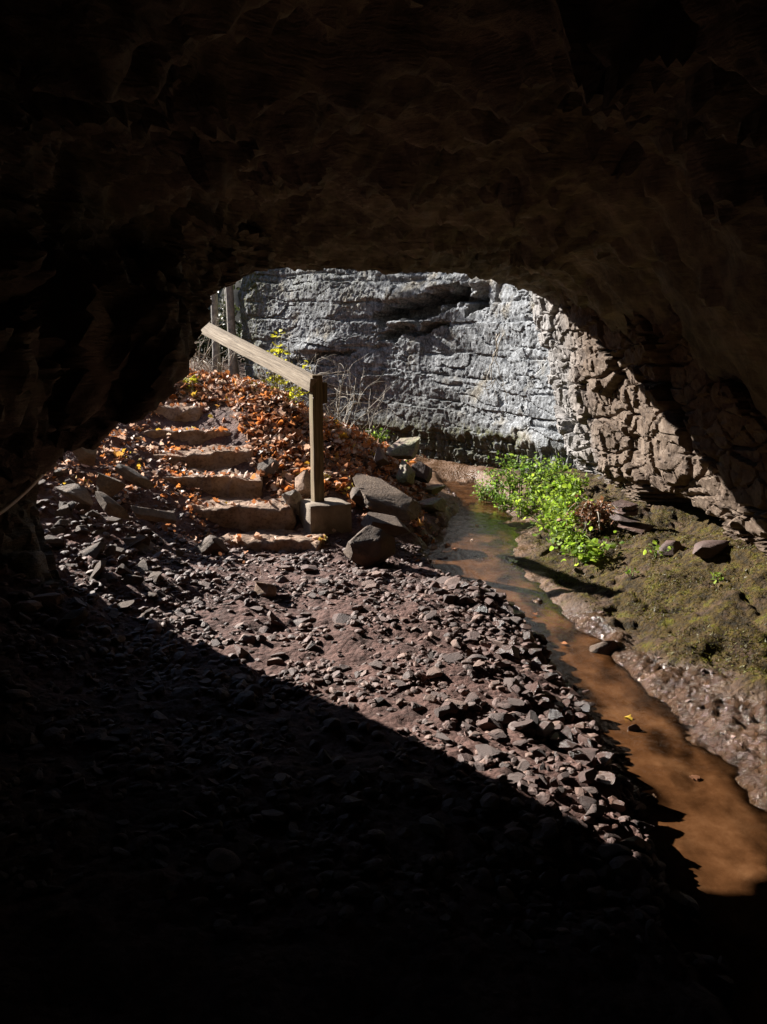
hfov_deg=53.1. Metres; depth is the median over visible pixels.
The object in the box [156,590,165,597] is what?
stone
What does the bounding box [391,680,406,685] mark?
stone
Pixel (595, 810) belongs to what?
stone
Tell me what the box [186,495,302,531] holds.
stone step
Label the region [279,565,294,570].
stone
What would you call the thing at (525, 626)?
stone
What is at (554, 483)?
leafy plant
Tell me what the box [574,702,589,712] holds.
stone
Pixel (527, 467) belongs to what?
leafy plant
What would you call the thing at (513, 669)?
stone
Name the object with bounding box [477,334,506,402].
hanging roots
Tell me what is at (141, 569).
stone
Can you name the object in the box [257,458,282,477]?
rock
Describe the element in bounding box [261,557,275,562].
stone
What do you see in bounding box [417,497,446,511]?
rock
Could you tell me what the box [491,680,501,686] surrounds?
stone
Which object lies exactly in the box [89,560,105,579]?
stone
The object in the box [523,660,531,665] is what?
stone
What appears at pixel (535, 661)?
stone
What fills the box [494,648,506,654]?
stone
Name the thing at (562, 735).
stone
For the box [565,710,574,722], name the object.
stone
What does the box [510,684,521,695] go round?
stone
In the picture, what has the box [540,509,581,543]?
leafy plant
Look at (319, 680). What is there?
stone
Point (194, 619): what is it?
stone
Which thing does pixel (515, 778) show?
stone
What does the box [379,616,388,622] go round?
stone
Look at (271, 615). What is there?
stone
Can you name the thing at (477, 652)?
stone
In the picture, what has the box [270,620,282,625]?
stone
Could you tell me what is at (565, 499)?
leafy plant
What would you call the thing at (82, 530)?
stone
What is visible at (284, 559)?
stone
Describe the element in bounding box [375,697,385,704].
stone
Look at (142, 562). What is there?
stone
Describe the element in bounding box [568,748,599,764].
stone
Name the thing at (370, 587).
stone
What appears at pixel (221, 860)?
stone
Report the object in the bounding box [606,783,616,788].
stone
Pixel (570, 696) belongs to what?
stone
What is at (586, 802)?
stone
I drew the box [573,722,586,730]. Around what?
stone
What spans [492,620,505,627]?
stone
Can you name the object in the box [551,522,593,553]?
leafy plant
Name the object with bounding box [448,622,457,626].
stone
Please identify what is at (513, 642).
stone
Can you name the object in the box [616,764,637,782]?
stone
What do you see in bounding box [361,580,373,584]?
stone
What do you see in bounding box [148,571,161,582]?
stone
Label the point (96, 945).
ground
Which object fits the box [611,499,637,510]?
shale slab
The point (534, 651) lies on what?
stone
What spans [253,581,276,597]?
rock
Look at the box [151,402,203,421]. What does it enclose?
stone step
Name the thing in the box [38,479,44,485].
stone
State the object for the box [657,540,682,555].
rock
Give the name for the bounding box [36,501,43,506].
stone
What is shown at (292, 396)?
yellow sapling
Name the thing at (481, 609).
stone
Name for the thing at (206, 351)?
bare shrub
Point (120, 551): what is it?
stone
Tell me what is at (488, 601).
stone
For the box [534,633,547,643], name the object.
stone
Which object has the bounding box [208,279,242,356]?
hillside
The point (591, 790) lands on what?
stone
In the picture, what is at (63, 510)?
stone
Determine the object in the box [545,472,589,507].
leafy plant
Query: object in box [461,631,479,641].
stone
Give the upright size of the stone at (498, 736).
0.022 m
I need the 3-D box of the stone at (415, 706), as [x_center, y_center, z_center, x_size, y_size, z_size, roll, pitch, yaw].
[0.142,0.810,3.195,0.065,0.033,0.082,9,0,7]
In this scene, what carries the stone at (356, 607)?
on the ground
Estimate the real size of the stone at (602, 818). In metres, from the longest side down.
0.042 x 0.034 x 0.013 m
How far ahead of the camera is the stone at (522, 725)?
2.99 m
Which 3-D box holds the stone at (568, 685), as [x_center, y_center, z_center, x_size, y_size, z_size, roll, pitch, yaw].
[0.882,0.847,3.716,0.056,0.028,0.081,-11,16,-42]
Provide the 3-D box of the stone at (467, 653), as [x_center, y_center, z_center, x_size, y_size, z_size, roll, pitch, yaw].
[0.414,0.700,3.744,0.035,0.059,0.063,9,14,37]
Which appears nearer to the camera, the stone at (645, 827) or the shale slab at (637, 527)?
the stone at (645, 827)
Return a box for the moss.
[503,483,766,700]
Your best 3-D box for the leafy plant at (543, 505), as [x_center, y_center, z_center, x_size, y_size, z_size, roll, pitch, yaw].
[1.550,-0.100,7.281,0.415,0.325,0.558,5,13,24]
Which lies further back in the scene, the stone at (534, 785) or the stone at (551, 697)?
the stone at (551, 697)
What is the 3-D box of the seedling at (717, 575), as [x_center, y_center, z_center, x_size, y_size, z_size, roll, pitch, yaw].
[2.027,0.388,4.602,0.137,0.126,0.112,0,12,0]
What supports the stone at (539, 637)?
on the ground
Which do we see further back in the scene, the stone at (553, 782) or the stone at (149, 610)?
the stone at (149, 610)
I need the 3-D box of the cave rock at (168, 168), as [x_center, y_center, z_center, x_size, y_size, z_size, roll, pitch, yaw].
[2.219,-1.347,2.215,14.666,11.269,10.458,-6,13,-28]
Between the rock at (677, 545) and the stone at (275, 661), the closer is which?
the stone at (275, 661)
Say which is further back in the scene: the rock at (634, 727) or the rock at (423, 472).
the rock at (423, 472)
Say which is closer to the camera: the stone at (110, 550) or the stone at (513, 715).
the stone at (513, 715)
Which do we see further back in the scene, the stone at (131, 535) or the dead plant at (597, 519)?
the dead plant at (597, 519)
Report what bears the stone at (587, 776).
on the ground
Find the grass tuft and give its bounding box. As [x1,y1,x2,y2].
[366,426,393,443]
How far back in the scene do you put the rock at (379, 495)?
6.54 m
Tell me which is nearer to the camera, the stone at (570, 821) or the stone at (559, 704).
the stone at (570, 821)
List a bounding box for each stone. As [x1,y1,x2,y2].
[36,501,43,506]
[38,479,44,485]
[44,535,65,547]
[49,526,64,534]
[53,468,67,476]
[53,519,69,527]
[54,504,72,516]
[59,501,66,507]
[64,477,74,483]
[67,501,76,512]
[72,527,90,533]
[73,556,84,560]
[75,503,90,510]
[79,514,88,522]
[79,541,105,559]
[84,510,100,517]
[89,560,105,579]
[90,528,105,535]
[103,517,122,523]
[103,545,115,556]
[107,546,125,556]
[112,494,119,499]
[116,563,132,575]
[117,555,128,564]
[117,600,133,609]
[123,574,143,584]
[126,533,151,541]
[129,535,149,548]
[136,565,149,572]
[137,559,147,569]
[140,612,149,617]
[142,607,155,613]
[146,592,157,597]
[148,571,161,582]
[150,566,161,570]
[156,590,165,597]
[175,548,184,556]
[177,562,189,566]
[180,617,200,622]
[191,598,202,605]
[197,581,210,587]
[206,848,240,871]
[208,639,219,645]
[228,594,246,599]
[233,644,247,657]
[238,634,255,643]
[242,612,253,615]
[249,606,262,610]
[255,635,266,641]
[258,626,267,632]
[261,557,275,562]
[267,611,276,619]
[267,657,283,665]
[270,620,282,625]
[270,652,284,656]
[276,575,288,582]
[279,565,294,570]
[280,557,290,560]
[300,564,316,570]
[305,641,315,650]
[308,592,315,598]
[314,677,324,683]
[318,590,328,594]
[319,578,328,583]
[332,613,351,623]
[348,702,356,709]
[351,605,363,610]
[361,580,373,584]
[364,583,380,590]
[368,661,381,668]
[370,571,381,576]
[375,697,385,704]
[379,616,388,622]
[383,667,397,673]
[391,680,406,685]
[396,698,404,705]
[408,736,418,746]
[411,702,424,710]
[424,610,436,620]
[426,666,442,678]
[427,651,434,658]
[428,582,438,588]
[428,587,438,593]
[434,588,447,593]
[434,705,450,717]
[435,576,448,583]
[436,732,449,743]
[440,701,457,713]
[441,652,462,661]
[441,692,452,700]
[443,594,456,602]
[444,576,458,585]
[445,698,468,709]
[448,583,459,589]
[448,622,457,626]
[451,638,461,648]
[460,582,471,587]
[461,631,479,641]
[462,721,476,730]
[463,649,473,658]
[464,692,481,704]
[466,654,487,660]
[468,731,482,739]
[471,604,488,616]
[472,579,483,586]
[473,650,483,655]
[473,661,483,667]
[474,717,504,731]
[475,744,505,757]
[483,597,493,605]
[484,593,497,598]
[487,713,512,724]
[487,732,506,740]
[490,728,503,732]
[491,641,508,646]
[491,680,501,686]
[492,592,503,601]
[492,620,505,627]
[494,628,505,636]
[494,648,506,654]
[494,660,511,668]
[497,703,516,711]
[499,617,510,621]
[500,603,511,610]
[501,645,519,658]
[503,678,519,691]
[504,666,518,676]
[506,609,524,618]
[507,697,524,705]
[507,773,522,783]
[508,640,519,644]
[508,711,514,722]
[509,616,523,625]
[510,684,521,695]
[511,719,532,729]
[512,739,527,745]
[515,673,525,678]
[516,759,529,771]
[518,623,531,629]
[519,647,528,654]
[520,642,539,648]
[522,631,534,642]
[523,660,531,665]
[523,693,534,702]
[524,683,531,689]
[525,710,539,734]
[526,720,554,736]
[528,648,541,655]
[528,746,545,757]
[529,681,541,695]
[529,783,538,789]
[531,657,540,667]
[531,800,539,810]
[532,631,543,641]
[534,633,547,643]
[535,774,546,786]
[536,692,555,700]
[538,701,554,707]
[539,697,550,703]
[540,665,556,670]
[543,709,564,722]
[544,672,558,680]
[550,732,561,742]
[550,777,558,787]
[553,697,562,702]
[553,739,578,750]
[554,701,563,710]
[554,725,563,730]
[556,732,569,739]
[557,771,569,780]
[557,786,566,797]
[560,687,581,698]
[560,725,574,741]
[562,698,570,707]
[562,813,578,828]
[565,683,572,688]
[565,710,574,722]
[566,693,573,700]
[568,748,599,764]
[568,750,585,757]
[572,727,580,734]
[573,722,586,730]
[573,819,586,828]
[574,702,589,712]
[575,787,585,796]
[577,734,597,748]
[578,768,597,783]
[579,796,598,811]
[580,700,595,707]
[581,787,597,793]
[581,816,594,823]
[582,712,592,721]
[585,804,606,817]
[596,751,612,766]
[597,816,605,820]
[598,771,615,784]
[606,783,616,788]
[606,796,617,803]
[608,824,617,833]
[609,818,620,826]
[611,800,625,811]
[615,775,629,780]
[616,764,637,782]
[618,835,650,848]
[620,809,629,816]
[629,819,653,833]
[633,788,640,798]
[634,800,650,812]
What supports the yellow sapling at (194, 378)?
on the ground
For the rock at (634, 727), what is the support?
on the ground
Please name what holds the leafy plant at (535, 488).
on the ground
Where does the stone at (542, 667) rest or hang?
on the ground
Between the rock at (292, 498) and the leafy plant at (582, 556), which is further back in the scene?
the rock at (292, 498)
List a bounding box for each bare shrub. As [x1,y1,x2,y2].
[189,306,230,370]
[189,338,234,371]
[248,345,350,397]
[287,339,386,425]
[337,383,404,435]
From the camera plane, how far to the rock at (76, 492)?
5.22 m
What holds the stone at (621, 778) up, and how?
on the ground
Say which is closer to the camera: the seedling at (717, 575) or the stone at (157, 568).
the seedling at (717, 575)
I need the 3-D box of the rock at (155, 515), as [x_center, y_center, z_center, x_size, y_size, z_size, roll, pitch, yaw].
[-1.631,0.011,5.444,0.328,0.111,0.200,20,6,-17]
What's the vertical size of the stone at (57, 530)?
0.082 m
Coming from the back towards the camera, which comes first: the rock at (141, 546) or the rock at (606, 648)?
the rock at (141, 546)
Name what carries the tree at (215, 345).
on the ground
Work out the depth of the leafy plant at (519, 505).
7.62 m
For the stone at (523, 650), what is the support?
on the ground
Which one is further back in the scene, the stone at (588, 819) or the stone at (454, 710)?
the stone at (454, 710)
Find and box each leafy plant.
[470,478,492,504]
[477,464,508,503]
[482,487,521,511]
[487,451,532,499]
[507,491,540,518]
[508,452,551,495]
[520,473,551,507]
[520,484,556,518]
[521,504,586,538]
[523,454,565,494]
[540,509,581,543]
[543,461,576,513]
[543,489,568,521]
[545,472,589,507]
[549,453,572,496]
[549,535,600,565]
[550,486,595,520]
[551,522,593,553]
[586,530,624,557]
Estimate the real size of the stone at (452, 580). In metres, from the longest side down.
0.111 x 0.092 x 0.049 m
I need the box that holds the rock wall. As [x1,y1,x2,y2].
[532,280,766,554]
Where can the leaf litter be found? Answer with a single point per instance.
(280, 398)
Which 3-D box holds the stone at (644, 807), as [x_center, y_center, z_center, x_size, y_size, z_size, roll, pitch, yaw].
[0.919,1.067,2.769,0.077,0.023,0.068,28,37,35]
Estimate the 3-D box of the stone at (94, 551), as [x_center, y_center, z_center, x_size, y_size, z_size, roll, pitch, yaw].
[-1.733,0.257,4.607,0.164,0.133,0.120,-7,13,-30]
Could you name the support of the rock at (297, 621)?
on the ground
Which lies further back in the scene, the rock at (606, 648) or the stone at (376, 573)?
the stone at (376, 573)
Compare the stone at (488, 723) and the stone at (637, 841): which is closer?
the stone at (637, 841)
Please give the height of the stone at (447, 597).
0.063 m
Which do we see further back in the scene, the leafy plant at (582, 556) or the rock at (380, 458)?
the rock at (380, 458)
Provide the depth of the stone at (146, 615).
4.03 m
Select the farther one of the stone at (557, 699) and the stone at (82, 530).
the stone at (82, 530)
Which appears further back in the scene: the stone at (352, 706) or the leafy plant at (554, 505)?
the leafy plant at (554, 505)
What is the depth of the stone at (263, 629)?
4.13 m
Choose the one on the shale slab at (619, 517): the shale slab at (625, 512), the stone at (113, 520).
the shale slab at (625, 512)
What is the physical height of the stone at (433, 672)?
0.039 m
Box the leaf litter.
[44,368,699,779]
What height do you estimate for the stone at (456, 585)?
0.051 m
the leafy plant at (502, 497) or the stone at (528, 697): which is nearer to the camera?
the stone at (528, 697)
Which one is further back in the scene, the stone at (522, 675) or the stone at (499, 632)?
the stone at (499, 632)
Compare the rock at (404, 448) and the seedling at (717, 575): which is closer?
the seedling at (717, 575)
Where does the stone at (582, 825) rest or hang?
on the gravel
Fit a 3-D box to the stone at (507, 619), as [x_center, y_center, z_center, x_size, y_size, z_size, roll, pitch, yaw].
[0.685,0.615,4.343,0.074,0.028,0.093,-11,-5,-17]
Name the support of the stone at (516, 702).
on the ground
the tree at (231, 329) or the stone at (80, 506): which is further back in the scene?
the tree at (231, 329)
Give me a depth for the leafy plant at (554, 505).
6.81 m
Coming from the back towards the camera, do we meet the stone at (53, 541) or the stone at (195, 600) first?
the stone at (53, 541)
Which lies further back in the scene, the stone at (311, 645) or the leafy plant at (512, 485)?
the leafy plant at (512, 485)
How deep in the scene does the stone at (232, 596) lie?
4.54 m
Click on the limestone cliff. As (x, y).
(425, 343)
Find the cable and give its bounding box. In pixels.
[0,474,44,514]
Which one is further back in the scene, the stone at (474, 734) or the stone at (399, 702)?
the stone at (399, 702)
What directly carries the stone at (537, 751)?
on the ground
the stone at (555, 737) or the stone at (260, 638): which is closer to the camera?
the stone at (555, 737)
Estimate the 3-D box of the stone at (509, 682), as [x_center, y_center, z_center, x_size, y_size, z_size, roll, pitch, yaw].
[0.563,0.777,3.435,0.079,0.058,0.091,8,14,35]
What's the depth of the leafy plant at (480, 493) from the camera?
8.65 m
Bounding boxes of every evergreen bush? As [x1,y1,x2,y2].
[195,304,241,356]
[197,281,244,362]
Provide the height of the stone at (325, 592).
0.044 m
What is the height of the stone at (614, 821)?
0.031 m
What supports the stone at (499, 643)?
on the ground
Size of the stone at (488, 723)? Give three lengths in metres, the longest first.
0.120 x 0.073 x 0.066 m
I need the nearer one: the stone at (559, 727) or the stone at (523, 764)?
the stone at (523, 764)
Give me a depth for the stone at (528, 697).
3.32 m
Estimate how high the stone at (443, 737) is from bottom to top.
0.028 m
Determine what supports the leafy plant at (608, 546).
on the ground
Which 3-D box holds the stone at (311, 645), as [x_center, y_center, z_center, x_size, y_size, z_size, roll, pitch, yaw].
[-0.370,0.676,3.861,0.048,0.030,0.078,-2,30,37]
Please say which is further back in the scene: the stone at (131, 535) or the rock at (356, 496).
the rock at (356, 496)
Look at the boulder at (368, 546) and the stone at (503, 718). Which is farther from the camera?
the boulder at (368, 546)
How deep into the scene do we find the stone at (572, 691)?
3.59 m
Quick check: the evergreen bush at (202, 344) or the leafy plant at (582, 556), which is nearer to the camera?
the leafy plant at (582, 556)
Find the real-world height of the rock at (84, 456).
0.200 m
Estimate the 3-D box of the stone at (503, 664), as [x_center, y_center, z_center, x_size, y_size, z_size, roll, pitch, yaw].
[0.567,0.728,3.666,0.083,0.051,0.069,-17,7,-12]
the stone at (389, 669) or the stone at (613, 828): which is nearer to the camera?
the stone at (613, 828)
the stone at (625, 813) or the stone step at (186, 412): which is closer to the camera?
the stone at (625, 813)
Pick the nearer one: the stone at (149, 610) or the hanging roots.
the stone at (149, 610)
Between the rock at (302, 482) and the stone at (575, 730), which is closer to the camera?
the stone at (575, 730)
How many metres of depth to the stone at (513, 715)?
3.11 m
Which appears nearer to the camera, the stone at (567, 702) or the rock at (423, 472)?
the stone at (567, 702)
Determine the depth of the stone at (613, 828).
2.45 m
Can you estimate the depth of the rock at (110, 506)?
5.15 m
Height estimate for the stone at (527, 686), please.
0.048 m
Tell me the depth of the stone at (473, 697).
3.23 m
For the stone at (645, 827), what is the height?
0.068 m
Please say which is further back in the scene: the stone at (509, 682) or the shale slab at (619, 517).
the shale slab at (619, 517)
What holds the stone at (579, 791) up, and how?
on the ground
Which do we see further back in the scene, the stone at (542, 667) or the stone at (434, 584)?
the stone at (434, 584)
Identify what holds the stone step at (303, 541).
on the ground
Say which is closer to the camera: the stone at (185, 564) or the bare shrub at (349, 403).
the stone at (185, 564)
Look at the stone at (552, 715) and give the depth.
3.25 m
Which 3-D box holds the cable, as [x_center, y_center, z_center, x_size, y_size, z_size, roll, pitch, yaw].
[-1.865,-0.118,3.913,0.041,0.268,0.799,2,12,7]
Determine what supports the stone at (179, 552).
on the ground
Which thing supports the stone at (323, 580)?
on the ground
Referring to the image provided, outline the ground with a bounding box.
[0,355,766,1023]
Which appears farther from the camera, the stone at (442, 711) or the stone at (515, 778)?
the stone at (442, 711)
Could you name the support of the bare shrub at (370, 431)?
on the ground
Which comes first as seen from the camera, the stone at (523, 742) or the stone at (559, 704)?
the stone at (523, 742)
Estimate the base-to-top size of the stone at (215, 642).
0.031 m
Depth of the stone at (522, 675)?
3.60 m
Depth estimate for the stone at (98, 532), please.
5.08 m
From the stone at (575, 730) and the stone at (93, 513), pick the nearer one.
the stone at (575, 730)
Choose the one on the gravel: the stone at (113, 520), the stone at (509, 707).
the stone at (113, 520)
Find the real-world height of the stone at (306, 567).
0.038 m
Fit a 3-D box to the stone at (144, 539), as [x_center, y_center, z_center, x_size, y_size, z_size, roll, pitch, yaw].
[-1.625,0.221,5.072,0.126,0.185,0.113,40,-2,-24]
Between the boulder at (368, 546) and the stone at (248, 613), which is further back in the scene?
the boulder at (368, 546)
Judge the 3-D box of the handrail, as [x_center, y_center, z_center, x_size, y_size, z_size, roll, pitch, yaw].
[-1.069,-0.851,7.089,0.406,1.875,2.555,-7,14,-32]
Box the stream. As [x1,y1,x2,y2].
[427,481,766,1023]
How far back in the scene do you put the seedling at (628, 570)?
5.06 m
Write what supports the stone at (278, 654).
on the ground
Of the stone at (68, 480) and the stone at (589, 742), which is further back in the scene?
the stone at (68, 480)
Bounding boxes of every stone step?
[141,427,230,444]
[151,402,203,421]
[153,443,254,469]
[162,467,262,498]
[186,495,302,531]
[219,528,328,551]
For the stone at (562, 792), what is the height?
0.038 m
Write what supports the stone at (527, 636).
on the gravel
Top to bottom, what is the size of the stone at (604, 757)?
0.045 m
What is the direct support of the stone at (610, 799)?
on the ground
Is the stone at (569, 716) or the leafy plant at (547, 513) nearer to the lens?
the stone at (569, 716)
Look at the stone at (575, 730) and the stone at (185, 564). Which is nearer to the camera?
the stone at (575, 730)
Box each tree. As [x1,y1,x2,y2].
[211,292,221,372]
[224,289,226,326]
[225,285,239,376]
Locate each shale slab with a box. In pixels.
[609,514,640,521]
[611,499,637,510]
[612,507,637,515]
[617,522,655,533]
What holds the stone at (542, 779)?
on the ground
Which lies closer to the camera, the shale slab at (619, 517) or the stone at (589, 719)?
the stone at (589, 719)
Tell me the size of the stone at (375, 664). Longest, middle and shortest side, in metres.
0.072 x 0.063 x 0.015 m
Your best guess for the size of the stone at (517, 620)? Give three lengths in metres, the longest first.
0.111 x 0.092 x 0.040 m
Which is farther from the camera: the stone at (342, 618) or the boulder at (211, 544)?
the boulder at (211, 544)
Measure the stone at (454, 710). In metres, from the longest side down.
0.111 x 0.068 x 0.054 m
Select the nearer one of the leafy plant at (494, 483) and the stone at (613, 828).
the stone at (613, 828)
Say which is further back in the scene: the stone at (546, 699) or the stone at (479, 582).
the stone at (479, 582)
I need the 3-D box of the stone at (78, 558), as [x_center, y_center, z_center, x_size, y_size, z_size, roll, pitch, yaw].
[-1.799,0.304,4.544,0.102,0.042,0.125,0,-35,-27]
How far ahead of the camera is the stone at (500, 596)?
4.70 m
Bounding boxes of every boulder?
[194,535,228,555]
[343,525,394,567]
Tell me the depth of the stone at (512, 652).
3.86 m
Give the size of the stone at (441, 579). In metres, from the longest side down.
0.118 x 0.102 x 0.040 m
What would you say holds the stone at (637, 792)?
on the ground
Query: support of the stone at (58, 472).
on the ground
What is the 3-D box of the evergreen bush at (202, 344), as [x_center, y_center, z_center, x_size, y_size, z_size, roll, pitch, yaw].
[-4.643,-4.585,17.224,3.124,2.235,3.973,4,12,19]
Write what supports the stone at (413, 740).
on the ground
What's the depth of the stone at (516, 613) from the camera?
4.55 m
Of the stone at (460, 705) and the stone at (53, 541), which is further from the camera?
the stone at (53, 541)
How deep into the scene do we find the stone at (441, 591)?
4.64 m
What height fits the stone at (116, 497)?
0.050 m
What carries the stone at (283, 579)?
on the ground
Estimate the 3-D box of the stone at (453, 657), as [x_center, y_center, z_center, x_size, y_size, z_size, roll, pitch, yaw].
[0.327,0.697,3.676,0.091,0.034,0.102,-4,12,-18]
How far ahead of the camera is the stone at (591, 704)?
3.45 m
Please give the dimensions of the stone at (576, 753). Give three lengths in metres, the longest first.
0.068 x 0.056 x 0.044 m
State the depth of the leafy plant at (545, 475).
7.94 m
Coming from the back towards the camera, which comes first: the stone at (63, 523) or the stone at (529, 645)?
the stone at (63, 523)
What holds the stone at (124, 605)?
on the ground
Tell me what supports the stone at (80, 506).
on the ground
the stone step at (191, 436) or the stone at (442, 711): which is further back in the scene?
the stone step at (191, 436)
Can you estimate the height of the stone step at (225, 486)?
0.321 m
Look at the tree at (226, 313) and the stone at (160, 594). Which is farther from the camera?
the tree at (226, 313)
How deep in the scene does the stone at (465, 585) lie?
4.80 m
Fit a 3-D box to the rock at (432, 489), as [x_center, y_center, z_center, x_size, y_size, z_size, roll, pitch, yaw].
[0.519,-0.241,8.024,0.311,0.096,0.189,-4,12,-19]
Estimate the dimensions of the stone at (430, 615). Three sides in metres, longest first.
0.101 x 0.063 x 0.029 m
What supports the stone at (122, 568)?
on the ground
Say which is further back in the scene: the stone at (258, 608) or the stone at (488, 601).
the stone at (488, 601)
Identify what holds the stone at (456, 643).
on the ground
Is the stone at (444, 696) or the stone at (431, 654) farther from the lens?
the stone at (431, 654)
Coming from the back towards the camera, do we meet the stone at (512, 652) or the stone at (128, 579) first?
the stone at (128, 579)
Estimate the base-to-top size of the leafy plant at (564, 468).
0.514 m
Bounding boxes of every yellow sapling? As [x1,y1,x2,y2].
[182,375,198,389]
[261,329,292,388]
[281,360,309,403]
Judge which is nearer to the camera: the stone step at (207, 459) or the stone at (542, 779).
the stone at (542, 779)
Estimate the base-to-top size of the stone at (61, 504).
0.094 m
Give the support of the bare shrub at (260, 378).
on the ground
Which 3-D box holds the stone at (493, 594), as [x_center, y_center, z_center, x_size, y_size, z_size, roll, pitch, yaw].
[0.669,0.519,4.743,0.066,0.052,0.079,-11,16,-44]
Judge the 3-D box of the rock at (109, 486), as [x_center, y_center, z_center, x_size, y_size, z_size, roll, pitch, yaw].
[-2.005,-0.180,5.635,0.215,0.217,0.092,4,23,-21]
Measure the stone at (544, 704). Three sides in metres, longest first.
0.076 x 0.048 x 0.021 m
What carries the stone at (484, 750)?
on the ground
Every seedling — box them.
[623,568,640,577]
[643,540,673,557]
[709,568,724,583]
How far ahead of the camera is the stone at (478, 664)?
3.54 m
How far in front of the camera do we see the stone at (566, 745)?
2.93 m
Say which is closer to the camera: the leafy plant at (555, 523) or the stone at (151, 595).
the stone at (151, 595)
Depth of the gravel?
2.73 m
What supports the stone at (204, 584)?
on the ground
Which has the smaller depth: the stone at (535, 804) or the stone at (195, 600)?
the stone at (535, 804)
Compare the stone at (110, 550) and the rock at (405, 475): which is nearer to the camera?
the stone at (110, 550)
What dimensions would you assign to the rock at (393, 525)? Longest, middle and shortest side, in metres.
0.404 x 0.294 x 0.159 m
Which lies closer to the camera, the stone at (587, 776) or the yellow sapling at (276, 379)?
the stone at (587, 776)
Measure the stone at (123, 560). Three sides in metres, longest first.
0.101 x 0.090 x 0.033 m
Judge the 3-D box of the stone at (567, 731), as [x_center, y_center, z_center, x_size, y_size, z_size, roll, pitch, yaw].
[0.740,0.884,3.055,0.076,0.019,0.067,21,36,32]
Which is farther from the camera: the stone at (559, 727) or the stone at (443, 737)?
the stone at (559, 727)
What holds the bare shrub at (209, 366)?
on the ground
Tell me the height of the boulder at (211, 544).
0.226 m
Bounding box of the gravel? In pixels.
[0,465,766,985]
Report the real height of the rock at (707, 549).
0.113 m
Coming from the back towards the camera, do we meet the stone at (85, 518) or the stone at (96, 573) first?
the stone at (85, 518)
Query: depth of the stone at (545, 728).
3.00 m
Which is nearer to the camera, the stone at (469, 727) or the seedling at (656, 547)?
the stone at (469, 727)
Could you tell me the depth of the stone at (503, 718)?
3.08 m
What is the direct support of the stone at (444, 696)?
on the ground
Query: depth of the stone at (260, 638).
3.91 m
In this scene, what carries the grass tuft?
on the ground
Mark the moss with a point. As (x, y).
(558, 573)
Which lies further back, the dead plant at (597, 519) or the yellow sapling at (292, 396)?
the yellow sapling at (292, 396)
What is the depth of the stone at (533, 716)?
3.02 m
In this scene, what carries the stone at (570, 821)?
on the gravel
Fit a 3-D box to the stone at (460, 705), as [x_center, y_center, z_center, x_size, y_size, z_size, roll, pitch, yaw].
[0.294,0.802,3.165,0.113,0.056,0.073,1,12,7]
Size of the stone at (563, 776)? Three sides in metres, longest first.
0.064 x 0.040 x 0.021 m
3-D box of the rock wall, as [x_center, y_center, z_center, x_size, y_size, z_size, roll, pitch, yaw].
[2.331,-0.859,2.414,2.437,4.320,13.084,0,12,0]
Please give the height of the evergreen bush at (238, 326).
2.238 m
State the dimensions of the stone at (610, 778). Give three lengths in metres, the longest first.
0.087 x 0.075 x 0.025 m
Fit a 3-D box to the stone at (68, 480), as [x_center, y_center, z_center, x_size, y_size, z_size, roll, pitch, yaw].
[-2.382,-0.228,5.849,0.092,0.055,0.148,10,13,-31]
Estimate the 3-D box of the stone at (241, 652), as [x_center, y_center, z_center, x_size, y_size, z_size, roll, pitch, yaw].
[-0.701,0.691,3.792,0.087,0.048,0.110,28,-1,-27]
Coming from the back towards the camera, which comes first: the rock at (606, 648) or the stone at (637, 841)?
the rock at (606, 648)
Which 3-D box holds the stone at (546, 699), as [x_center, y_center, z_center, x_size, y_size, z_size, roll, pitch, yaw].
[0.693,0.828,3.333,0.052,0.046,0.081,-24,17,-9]
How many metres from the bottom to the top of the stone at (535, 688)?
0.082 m
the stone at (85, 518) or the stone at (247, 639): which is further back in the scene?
the stone at (85, 518)
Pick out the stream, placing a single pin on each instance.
(733, 865)
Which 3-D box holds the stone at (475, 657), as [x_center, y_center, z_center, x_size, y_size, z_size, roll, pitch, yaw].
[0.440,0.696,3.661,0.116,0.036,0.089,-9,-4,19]
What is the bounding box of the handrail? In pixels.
[201,323,351,534]
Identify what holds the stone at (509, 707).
on the ground
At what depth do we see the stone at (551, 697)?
3.38 m
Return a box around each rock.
[0,0,766,588]
[55,483,92,505]
[72,447,96,465]
[95,491,129,519]
[96,472,125,496]
[114,463,154,489]
[122,534,160,554]
[131,505,176,523]
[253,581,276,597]
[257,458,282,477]
[282,489,301,515]
[293,618,312,625]
[295,469,310,497]
[350,487,365,507]
[353,474,420,521]
[360,512,410,536]
[374,446,389,465]
[386,436,419,458]
[396,460,414,485]
[411,461,431,482]
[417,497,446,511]
[422,484,445,494]
[589,640,623,655]
[628,724,642,734]
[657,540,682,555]
[693,540,729,558]
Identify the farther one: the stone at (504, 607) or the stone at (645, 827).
the stone at (504, 607)
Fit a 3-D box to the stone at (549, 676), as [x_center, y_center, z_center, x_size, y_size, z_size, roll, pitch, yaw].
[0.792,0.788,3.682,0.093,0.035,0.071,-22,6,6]
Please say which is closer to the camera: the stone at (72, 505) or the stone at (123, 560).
the stone at (123, 560)
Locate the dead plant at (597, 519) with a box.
[557,494,622,535]
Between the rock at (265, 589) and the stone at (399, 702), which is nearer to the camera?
the stone at (399, 702)
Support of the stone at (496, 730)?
on the ground
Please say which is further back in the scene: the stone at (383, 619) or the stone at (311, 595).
the stone at (311, 595)
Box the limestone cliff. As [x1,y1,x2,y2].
[238,268,576,473]
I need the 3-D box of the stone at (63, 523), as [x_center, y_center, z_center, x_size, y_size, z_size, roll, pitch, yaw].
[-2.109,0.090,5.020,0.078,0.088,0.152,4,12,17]
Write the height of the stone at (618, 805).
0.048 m
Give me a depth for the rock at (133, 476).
5.92 m
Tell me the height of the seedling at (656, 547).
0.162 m
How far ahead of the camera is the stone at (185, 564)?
4.91 m

